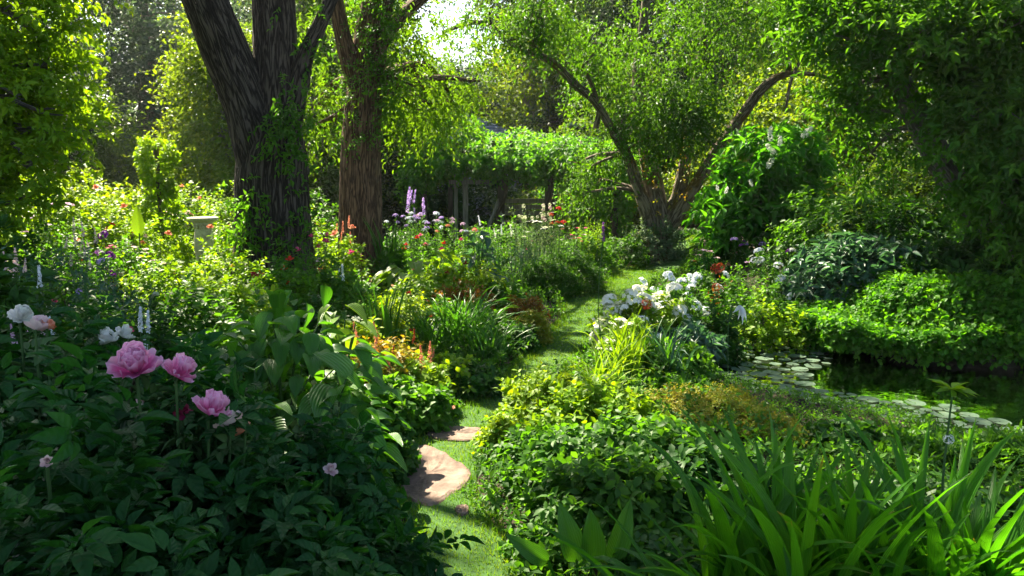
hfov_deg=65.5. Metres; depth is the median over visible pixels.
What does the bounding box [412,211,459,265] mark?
phlox
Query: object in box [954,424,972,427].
lily pad
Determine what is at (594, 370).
sedge
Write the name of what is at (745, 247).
campanula
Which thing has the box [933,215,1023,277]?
shade shrub
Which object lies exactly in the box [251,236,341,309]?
rose bush
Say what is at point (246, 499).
peony shrub
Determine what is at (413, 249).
shrub
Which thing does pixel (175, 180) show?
hedge shrub
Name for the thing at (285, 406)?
hosta
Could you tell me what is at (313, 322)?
rose bush
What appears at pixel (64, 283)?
rose bush
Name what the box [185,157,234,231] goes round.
hedge shrub
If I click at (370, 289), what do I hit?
border plant
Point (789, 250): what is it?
campanula
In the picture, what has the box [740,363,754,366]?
lily pad
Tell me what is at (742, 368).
lily pad
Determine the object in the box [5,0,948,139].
sky
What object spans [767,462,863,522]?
leafy mound
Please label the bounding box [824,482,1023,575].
crinum
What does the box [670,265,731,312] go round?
phlox
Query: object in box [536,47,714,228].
broadleaf tree
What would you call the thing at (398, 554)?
peony shrub
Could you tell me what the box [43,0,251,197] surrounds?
broadleaf tree
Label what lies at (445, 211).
hedge shrub
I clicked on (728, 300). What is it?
leafy plant
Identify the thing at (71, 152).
broadleaf tree
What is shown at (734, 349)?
leafy plant
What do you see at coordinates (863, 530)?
crinum
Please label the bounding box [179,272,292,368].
border plant
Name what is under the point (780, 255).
shade shrub
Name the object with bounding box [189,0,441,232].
broadleaf tree
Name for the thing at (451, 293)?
coleus
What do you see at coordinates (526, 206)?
garden bench
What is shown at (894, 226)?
shade shrub
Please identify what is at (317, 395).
hosta
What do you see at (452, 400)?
leafy plant
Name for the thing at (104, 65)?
broadleaf tree
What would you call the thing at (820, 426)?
marginal plant
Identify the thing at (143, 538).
peony shrub
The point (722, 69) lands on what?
broadleaf tree
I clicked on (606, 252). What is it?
shrub
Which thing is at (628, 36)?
broadleaf tree
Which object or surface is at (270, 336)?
border plant
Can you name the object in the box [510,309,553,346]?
spirea
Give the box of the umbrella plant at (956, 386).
[929,379,979,492]
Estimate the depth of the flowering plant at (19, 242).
6.45 m
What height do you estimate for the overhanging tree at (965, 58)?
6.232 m
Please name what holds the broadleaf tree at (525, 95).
on the ground at (817, 406)
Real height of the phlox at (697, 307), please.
0.728 m
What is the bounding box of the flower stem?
[598,222,604,359]
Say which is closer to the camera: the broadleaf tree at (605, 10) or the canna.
the canna
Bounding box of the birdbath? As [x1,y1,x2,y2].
[187,216,218,266]
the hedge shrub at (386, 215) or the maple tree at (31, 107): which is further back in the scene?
the hedge shrub at (386, 215)
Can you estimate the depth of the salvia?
12.42 m
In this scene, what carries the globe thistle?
on the ground at (817, 406)
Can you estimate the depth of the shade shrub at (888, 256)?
8.75 m
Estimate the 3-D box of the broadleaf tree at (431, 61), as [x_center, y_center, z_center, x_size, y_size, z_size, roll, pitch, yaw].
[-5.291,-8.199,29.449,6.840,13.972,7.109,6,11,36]
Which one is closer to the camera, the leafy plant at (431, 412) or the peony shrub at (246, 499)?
the peony shrub at (246, 499)
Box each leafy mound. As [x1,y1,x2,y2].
[470,412,525,462]
[483,420,625,504]
[491,360,595,425]
[497,516,575,575]
[512,435,706,547]
[521,367,671,429]
[573,405,709,489]
[601,527,701,575]
[637,430,771,534]
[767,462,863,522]
[853,471,1020,538]
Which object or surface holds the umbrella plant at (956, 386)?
on the ground at (817, 406)
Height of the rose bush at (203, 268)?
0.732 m
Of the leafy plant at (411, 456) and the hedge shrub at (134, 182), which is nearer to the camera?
the leafy plant at (411, 456)
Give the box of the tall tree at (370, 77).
[297,0,508,289]
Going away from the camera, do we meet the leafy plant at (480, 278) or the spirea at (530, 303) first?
the spirea at (530, 303)
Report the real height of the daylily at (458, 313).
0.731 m
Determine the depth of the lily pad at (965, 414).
6.17 m
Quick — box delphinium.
[404,186,431,256]
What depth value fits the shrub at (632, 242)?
13.53 m
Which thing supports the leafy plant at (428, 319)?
on the ground at (817, 406)
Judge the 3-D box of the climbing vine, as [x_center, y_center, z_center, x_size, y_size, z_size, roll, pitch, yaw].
[0.154,-2.306,17.639,5.378,3.143,4.205,0,9,0]
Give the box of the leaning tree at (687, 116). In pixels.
[419,0,881,261]
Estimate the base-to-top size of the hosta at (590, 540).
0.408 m
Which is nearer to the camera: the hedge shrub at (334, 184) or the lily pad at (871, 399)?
the lily pad at (871, 399)
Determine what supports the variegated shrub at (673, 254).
on the ground at (817, 406)
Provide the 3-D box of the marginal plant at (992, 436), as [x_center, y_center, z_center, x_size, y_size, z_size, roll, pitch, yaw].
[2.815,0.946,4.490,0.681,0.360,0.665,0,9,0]
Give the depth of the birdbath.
11.41 m
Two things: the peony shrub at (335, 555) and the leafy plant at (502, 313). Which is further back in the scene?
the leafy plant at (502, 313)
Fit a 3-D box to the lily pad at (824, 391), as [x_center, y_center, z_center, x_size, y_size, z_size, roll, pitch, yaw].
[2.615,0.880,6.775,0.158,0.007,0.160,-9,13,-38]
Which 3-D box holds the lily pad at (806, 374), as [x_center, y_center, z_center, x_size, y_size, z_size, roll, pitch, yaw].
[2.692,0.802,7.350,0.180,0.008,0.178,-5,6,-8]
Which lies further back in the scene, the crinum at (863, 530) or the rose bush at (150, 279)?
the rose bush at (150, 279)
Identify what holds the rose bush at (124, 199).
on the ground at (817, 406)
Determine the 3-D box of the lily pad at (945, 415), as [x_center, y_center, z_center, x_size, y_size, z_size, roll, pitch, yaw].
[3.315,0.974,6.126,0.178,0.008,0.180,-1,8,-5]
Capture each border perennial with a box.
[2,248,49,305]
[10,324,43,434]
[22,202,74,304]
[57,218,114,313]
[128,246,165,297]
[138,306,167,379]
[294,232,333,274]
[335,216,360,271]
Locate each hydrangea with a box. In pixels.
[587,293,651,351]
[595,312,658,360]
[610,282,688,341]
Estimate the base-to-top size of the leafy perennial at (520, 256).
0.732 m
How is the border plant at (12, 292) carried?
on the ground at (817, 406)
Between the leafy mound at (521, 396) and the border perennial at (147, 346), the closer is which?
the border perennial at (147, 346)
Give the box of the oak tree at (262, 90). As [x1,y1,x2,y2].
[181,0,338,311]
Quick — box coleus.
[426,276,498,321]
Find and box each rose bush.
[9,173,122,239]
[13,161,129,266]
[41,259,128,343]
[46,184,147,292]
[73,176,177,255]
[102,208,189,300]
[109,229,176,305]
[118,252,212,332]
[134,180,230,240]
[175,250,233,306]
[196,220,233,293]
[196,244,276,317]
[232,255,332,338]
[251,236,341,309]
[287,290,351,372]
[297,253,368,329]
[311,203,341,277]
[314,223,373,301]
[402,233,463,281]
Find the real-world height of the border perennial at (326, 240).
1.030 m
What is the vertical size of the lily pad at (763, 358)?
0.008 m
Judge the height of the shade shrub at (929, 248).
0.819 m
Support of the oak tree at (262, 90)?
on the ground at (817, 406)
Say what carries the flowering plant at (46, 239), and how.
on the ground at (817, 406)
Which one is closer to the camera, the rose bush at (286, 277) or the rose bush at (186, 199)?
the rose bush at (286, 277)
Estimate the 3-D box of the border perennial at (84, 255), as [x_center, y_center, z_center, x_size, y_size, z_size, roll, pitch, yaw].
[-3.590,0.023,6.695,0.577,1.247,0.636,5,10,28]
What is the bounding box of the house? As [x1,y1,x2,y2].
[428,114,528,219]
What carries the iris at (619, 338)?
on the ground at (817, 406)
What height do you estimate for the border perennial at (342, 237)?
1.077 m
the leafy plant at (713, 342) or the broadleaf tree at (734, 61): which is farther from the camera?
the broadleaf tree at (734, 61)
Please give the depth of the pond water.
7.15 m
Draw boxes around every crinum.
[524,501,693,575]
[626,410,906,575]
[672,403,972,575]
[678,547,791,575]
[729,427,1010,575]
[793,403,1023,575]
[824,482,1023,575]
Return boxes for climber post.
[132,135,195,279]
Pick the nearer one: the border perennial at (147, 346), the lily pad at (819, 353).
the border perennial at (147, 346)
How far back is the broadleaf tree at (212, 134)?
16.17 m
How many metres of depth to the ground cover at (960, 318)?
7.78 m
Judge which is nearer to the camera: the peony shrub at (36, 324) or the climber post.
the peony shrub at (36, 324)
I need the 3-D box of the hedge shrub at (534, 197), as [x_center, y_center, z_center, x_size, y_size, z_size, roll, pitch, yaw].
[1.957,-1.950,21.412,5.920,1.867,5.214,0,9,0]
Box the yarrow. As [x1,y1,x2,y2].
[518,219,568,264]
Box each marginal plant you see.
[803,416,885,460]
[854,414,981,476]
[949,419,1023,485]
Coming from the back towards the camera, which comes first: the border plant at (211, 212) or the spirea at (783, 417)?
the border plant at (211, 212)
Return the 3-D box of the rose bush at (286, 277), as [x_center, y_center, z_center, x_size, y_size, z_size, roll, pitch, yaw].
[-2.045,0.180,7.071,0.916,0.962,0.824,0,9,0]
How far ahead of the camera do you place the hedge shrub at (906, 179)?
13.14 m
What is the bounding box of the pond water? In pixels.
[713,321,1023,432]
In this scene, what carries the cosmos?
on the ground at (817, 406)
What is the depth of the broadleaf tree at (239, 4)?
31.82 m
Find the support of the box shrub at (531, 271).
on the ground at (817, 406)
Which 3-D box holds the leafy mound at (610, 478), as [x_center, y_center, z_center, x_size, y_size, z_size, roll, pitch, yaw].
[0.460,0.949,3.669,0.923,0.436,0.833,0,9,0]
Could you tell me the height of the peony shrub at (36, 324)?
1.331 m
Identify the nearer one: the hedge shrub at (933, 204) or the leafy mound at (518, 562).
the leafy mound at (518, 562)
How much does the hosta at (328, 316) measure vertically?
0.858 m
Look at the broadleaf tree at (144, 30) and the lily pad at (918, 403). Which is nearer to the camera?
the lily pad at (918, 403)
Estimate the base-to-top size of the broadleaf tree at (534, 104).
7.072 m
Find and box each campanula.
[730,237,765,268]
[767,248,795,317]
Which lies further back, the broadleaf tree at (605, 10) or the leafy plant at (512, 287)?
the broadleaf tree at (605, 10)
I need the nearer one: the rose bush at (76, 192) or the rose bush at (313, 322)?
the rose bush at (313, 322)
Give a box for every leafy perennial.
[365,243,411,295]
[485,240,544,277]
[578,218,607,262]
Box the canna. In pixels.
[131,205,145,308]
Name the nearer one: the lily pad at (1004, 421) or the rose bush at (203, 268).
the lily pad at (1004, 421)
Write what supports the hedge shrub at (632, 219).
on the ground at (817, 406)
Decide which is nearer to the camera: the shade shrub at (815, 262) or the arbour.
the shade shrub at (815, 262)
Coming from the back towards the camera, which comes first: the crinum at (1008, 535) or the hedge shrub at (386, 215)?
the hedge shrub at (386, 215)
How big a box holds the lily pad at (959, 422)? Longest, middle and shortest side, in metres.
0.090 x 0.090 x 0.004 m
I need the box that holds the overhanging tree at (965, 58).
[747,0,1023,289]
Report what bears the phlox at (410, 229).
on the ground at (817, 406)
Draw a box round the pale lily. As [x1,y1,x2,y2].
[727,301,746,371]
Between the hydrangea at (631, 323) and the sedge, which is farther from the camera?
the hydrangea at (631, 323)
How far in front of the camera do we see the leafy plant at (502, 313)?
7.77 m
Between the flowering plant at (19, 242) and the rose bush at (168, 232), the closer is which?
the flowering plant at (19, 242)
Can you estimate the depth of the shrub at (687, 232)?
15.32 m
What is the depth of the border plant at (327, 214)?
11.41 m
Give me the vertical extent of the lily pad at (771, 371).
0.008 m
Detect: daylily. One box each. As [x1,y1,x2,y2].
[387,284,485,353]
[397,275,526,351]
[438,309,536,363]
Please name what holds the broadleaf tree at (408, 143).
on the ground at (817, 406)
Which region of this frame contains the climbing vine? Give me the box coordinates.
[392,112,641,242]
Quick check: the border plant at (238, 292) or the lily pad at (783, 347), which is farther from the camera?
the lily pad at (783, 347)
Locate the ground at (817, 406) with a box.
[9,192,1023,575]
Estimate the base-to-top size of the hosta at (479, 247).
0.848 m
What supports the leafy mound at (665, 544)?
on the ground at (817, 406)
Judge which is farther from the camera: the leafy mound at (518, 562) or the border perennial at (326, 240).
the border perennial at (326, 240)
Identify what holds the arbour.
on the ground at (817, 406)
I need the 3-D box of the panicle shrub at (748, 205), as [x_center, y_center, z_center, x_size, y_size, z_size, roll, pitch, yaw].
[3.633,-1.239,11.541,2.285,2.355,1.638,0,9,0]
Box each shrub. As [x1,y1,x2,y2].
[0,151,136,228]
[0,304,121,484]
[0,342,243,575]
[0,344,218,546]
[0,465,120,575]
[2,493,302,575]
[3,295,202,466]
[4,328,307,531]
[55,152,195,219]
[119,448,337,575]
[127,132,207,211]
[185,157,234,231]
[190,491,402,575]
[251,401,436,569]
[306,146,382,238]
[318,482,484,575]
[336,143,447,235]
[382,175,563,232]
[383,226,444,269]
[413,146,472,222]
[453,214,541,267]
[472,142,568,216]
[476,187,637,233]
[513,253,582,300]
[541,244,612,295]
[547,228,622,272]
[559,149,677,240]
[604,229,652,268]
[621,215,689,264]
[634,153,743,226]
[673,228,699,238]
[681,121,844,262]
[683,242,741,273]
[733,140,900,230]
[749,233,828,281]
[763,176,928,282]
[775,229,887,304]
[821,142,961,233]
[827,191,963,265]
[838,236,935,284]
[877,225,1016,275]
[918,157,1022,223]
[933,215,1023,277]
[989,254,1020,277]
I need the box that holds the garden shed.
[565,122,628,223]
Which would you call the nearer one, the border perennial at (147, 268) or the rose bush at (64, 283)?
the rose bush at (64, 283)
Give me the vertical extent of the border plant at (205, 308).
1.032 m
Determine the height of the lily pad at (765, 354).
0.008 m
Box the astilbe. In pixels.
[332,322,441,383]
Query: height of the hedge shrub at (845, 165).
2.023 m
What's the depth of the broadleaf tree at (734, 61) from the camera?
22.72 m
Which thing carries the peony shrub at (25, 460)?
on the ground at (817, 406)
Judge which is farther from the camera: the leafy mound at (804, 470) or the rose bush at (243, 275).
the rose bush at (243, 275)
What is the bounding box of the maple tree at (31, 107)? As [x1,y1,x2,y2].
[0,0,134,246]
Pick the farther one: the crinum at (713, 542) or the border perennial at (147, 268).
the border perennial at (147, 268)
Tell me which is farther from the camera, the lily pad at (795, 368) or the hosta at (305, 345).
the lily pad at (795, 368)
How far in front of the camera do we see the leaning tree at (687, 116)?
13.17 m
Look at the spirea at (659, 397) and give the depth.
5.24 m
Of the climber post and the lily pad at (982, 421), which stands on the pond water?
the lily pad at (982, 421)
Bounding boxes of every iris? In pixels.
[347,276,410,350]
[362,212,405,294]
[570,308,661,385]
[626,319,704,372]
[627,298,692,370]
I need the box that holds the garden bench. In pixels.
[497,199,555,241]
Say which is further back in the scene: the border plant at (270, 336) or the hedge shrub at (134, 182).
the hedge shrub at (134, 182)
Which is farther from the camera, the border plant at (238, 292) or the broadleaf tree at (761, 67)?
the broadleaf tree at (761, 67)
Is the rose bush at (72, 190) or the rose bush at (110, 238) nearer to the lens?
the rose bush at (110, 238)
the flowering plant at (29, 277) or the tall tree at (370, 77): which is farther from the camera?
the tall tree at (370, 77)
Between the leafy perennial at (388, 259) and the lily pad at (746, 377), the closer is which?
the lily pad at (746, 377)
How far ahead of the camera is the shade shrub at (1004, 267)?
8.28 m
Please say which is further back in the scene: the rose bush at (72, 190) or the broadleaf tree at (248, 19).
the broadleaf tree at (248, 19)
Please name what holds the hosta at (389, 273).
on the ground at (817, 406)
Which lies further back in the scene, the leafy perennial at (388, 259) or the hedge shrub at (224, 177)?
the hedge shrub at (224, 177)
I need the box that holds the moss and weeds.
[269,324,1023,575]
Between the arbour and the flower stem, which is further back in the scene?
the arbour
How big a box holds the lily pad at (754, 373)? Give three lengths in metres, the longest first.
0.160 x 0.158 x 0.008 m
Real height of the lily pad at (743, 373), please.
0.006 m
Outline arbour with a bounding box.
[418,141,617,244]
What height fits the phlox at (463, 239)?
0.844 m
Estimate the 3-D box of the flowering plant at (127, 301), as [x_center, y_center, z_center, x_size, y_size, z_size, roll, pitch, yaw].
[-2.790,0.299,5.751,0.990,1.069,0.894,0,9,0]
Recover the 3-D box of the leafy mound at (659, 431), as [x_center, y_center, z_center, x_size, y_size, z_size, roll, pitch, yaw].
[0.696,0.858,4.282,0.856,0.450,0.871,0,9,0]
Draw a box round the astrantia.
[695,249,726,270]
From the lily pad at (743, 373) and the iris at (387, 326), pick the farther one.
the lily pad at (743, 373)
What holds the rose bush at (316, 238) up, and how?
on the ground at (817, 406)
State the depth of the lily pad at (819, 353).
8.17 m
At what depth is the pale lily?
7.37 m
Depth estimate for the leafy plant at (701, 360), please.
6.14 m
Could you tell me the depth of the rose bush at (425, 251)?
10.95 m
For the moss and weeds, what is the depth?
5.28 m
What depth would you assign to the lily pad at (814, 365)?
7.67 m
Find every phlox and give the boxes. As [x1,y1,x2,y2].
[382,212,431,261]
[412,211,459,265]
[429,219,478,268]
[640,271,710,322]
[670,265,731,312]
[720,247,793,326]
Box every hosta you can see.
[164,285,415,461]
[218,363,292,462]
[249,352,407,499]
[311,303,396,419]
[369,249,475,299]
[457,231,508,282]
[505,498,669,575]
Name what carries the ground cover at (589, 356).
on the ground at (817, 406)
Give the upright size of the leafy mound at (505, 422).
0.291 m
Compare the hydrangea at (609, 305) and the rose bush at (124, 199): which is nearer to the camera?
the hydrangea at (609, 305)
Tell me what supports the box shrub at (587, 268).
on the ground at (817, 406)
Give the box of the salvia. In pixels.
[477,215,513,268]
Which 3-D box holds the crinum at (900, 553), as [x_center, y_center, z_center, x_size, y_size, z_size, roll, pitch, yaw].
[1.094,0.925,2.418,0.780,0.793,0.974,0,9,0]
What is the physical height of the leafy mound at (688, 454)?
0.468 m
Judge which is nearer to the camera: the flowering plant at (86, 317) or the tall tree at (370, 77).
the flowering plant at (86, 317)
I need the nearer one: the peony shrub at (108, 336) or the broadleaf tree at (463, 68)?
the peony shrub at (108, 336)
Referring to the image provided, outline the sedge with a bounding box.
[541,330,664,394]
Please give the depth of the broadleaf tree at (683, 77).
22.84 m
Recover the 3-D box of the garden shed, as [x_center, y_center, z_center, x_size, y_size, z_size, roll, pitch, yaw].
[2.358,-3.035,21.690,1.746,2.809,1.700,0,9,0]
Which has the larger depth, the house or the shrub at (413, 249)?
the house
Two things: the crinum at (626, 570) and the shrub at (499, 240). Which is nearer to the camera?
the crinum at (626, 570)
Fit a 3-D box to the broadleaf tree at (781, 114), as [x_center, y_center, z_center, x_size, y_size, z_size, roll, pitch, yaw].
[7.088,-3.193,16.779,4.807,5.279,4.020,0,9,0]
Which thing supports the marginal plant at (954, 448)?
on the ground at (817, 406)
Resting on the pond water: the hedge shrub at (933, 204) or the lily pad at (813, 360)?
the lily pad at (813, 360)
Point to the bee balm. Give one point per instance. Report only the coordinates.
(716, 272)
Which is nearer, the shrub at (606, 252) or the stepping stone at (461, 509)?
the stepping stone at (461, 509)
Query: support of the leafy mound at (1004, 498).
on the ground at (817, 406)
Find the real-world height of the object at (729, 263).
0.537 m
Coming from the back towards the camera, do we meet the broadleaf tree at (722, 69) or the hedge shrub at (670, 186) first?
the broadleaf tree at (722, 69)
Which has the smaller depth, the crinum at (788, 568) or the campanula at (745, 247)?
the crinum at (788, 568)
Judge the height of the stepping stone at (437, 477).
0.059 m
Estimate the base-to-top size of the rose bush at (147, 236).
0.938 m
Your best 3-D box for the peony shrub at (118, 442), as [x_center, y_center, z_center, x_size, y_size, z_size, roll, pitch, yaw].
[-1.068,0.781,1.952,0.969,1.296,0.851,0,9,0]
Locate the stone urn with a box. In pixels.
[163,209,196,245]
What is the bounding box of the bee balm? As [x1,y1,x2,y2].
[707,263,732,331]
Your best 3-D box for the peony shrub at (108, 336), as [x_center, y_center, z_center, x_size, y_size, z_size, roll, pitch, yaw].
[-1.670,0.643,3.344,0.903,1.207,0.921,-6,11,-36]
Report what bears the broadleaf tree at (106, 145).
on the ground at (817, 406)
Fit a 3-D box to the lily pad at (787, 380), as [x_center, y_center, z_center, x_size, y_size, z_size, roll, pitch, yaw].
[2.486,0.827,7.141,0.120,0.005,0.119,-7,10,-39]
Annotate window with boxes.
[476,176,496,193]
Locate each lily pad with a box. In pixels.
[731,366,749,370]
[736,371,748,374]
[736,375,752,379]
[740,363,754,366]
[749,371,766,376]
[755,356,773,359]
[760,353,774,355]
[763,370,779,373]
[768,374,783,378]
[775,346,790,348]
[782,379,795,381]
[788,354,806,357]
[791,367,807,370]
[794,373,813,376]
[794,381,815,385]
[803,358,819,361]
[804,363,821,367]
[810,352,823,354]
[810,389,828,393]
[856,396,879,401]
[905,399,925,405]
[930,411,955,417]
[938,404,960,408]
[953,420,965,423]
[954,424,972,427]
[959,412,979,416]
[964,416,991,424]
[988,418,1011,424]
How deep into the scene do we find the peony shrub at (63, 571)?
1.70 m
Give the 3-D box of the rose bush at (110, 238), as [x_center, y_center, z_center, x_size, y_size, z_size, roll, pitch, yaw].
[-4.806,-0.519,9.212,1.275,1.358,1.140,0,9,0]
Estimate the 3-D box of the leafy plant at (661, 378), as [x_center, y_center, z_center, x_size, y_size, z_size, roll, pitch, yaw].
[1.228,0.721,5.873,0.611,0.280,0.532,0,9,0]
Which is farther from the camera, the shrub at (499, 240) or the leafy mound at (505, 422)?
the shrub at (499, 240)
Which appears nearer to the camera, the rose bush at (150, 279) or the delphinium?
the rose bush at (150, 279)
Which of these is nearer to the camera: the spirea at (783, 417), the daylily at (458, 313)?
the spirea at (783, 417)
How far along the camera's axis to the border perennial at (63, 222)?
8.02 m
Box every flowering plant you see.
[0,195,95,298]
[0,198,66,322]
[0,265,135,434]
[1,246,110,326]
[5,218,128,322]
[58,258,159,349]
[75,227,174,320]
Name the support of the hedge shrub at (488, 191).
on the ground at (817, 406)
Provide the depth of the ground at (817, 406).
6.72 m
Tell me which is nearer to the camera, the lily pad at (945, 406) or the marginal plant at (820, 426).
the marginal plant at (820, 426)
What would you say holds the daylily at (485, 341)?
on the ground at (817, 406)
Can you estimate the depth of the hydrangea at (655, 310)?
7.09 m
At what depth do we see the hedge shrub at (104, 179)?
18.21 m
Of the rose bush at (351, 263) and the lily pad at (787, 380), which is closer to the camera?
the lily pad at (787, 380)
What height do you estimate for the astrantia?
0.600 m
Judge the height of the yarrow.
0.902 m
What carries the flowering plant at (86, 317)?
on the ground at (817, 406)
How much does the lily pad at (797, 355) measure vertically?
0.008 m
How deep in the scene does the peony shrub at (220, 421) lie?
2.57 m
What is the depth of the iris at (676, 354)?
6.06 m
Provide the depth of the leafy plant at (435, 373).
5.87 m
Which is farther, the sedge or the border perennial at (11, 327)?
the sedge
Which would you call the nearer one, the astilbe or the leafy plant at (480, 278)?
the astilbe
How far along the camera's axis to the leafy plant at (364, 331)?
6.27 m
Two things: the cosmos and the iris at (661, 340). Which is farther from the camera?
the cosmos
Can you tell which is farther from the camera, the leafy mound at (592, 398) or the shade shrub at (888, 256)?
the shade shrub at (888, 256)
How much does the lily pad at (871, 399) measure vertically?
0.009 m
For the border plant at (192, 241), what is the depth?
12.36 m
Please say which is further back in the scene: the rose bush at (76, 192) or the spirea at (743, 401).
the rose bush at (76, 192)
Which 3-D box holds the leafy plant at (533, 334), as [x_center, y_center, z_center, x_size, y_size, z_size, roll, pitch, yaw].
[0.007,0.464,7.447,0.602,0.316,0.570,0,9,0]
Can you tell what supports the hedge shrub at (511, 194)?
on the ground at (817, 406)
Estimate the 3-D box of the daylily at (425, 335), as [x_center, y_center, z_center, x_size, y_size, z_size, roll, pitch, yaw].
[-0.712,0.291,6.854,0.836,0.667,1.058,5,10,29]
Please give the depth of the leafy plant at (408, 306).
7.58 m
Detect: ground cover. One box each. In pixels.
[3,226,1023,575]
[767,263,1023,370]
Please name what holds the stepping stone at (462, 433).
on the ground at (817, 406)
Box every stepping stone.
[399,445,470,505]
[427,426,480,441]
[455,504,468,515]
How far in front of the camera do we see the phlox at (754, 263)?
9.65 m
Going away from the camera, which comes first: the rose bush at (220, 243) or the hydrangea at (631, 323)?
the hydrangea at (631, 323)
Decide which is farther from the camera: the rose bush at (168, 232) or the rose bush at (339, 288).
the rose bush at (168, 232)
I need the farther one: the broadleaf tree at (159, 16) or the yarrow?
the broadleaf tree at (159, 16)
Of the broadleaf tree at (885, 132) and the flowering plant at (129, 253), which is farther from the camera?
the broadleaf tree at (885, 132)
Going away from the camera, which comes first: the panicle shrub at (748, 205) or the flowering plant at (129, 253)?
the flowering plant at (129, 253)
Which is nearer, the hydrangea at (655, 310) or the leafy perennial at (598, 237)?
the hydrangea at (655, 310)
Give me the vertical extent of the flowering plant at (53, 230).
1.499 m
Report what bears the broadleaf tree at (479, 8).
on the ground at (817, 406)
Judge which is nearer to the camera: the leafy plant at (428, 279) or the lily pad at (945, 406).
the lily pad at (945, 406)
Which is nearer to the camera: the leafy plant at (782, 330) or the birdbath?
the leafy plant at (782, 330)
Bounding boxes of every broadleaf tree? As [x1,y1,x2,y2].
[0,7,91,208]
[8,0,155,172]
[14,68,159,211]
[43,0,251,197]
[51,0,246,151]
[118,0,432,132]
[123,4,311,227]
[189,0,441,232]
[231,0,448,135]
[315,0,462,108]
[323,45,482,222]
[420,54,507,123]
[438,0,637,133]
[460,0,600,219]
[488,59,627,176]
[517,0,749,200]
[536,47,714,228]
[559,0,690,74]
[603,62,722,206]
[665,0,809,163]
[665,0,893,119]
[690,50,875,217]
[744,33,932,222]
[816,0,1023,211]
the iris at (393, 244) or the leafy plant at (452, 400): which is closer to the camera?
the leafy plant at (452, 400)
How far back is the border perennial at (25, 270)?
5.25 m
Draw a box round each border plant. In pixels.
[0,252,72,378]
[61,201,194,256]
[113,283,211,392]
[135,272,242,391]
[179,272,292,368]
[189,180,233,259]
[205,289,304,416]
[310,187,338,273]
[329,264,384,320]
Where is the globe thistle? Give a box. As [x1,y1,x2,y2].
[503,203,558,267]
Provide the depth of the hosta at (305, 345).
4.44 m
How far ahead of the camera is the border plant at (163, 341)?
4.74 m
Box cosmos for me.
[549,227,589,267]
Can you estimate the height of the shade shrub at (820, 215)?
1.376 m
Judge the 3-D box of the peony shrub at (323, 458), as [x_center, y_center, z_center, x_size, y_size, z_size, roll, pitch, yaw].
[-0.801,0.879,3.203,1.010,0.866,0.966,0,9,0]
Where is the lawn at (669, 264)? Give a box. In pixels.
[401,230,699,575]
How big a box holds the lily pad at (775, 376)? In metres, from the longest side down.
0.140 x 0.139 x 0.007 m
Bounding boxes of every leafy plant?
[324,316,391,377]
[353,372,456,438]
[366,291,443,342]
[375,411,421,491]
[381,269,465,324]
[382,344,477,395]
[399,385,461,419]
[412,295,494,336]
[425,260,518,304]
[431,357,506,399]
[472,274,525,316]
[482,304,526,329]
[493,319,543,355]
[600,336,722,384]
[642,368,714,391]
[653,319,730,363]
[686,299,752,366]
[694,273,795,350]
[725,284,817,354]
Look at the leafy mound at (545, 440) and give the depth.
4.20 m
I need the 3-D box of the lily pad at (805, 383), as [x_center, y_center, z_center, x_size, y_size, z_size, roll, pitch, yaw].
[2.580,0.843,7.017,0.180,0.008,0.178,-6,9,-27]
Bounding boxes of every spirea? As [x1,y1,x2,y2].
[503,292,551,337]
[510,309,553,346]
[629,385,701,417]
[647,381,782,436]
[722,406,811,450]
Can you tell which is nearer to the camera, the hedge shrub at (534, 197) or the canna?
the canna
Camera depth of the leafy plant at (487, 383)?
5.89 m

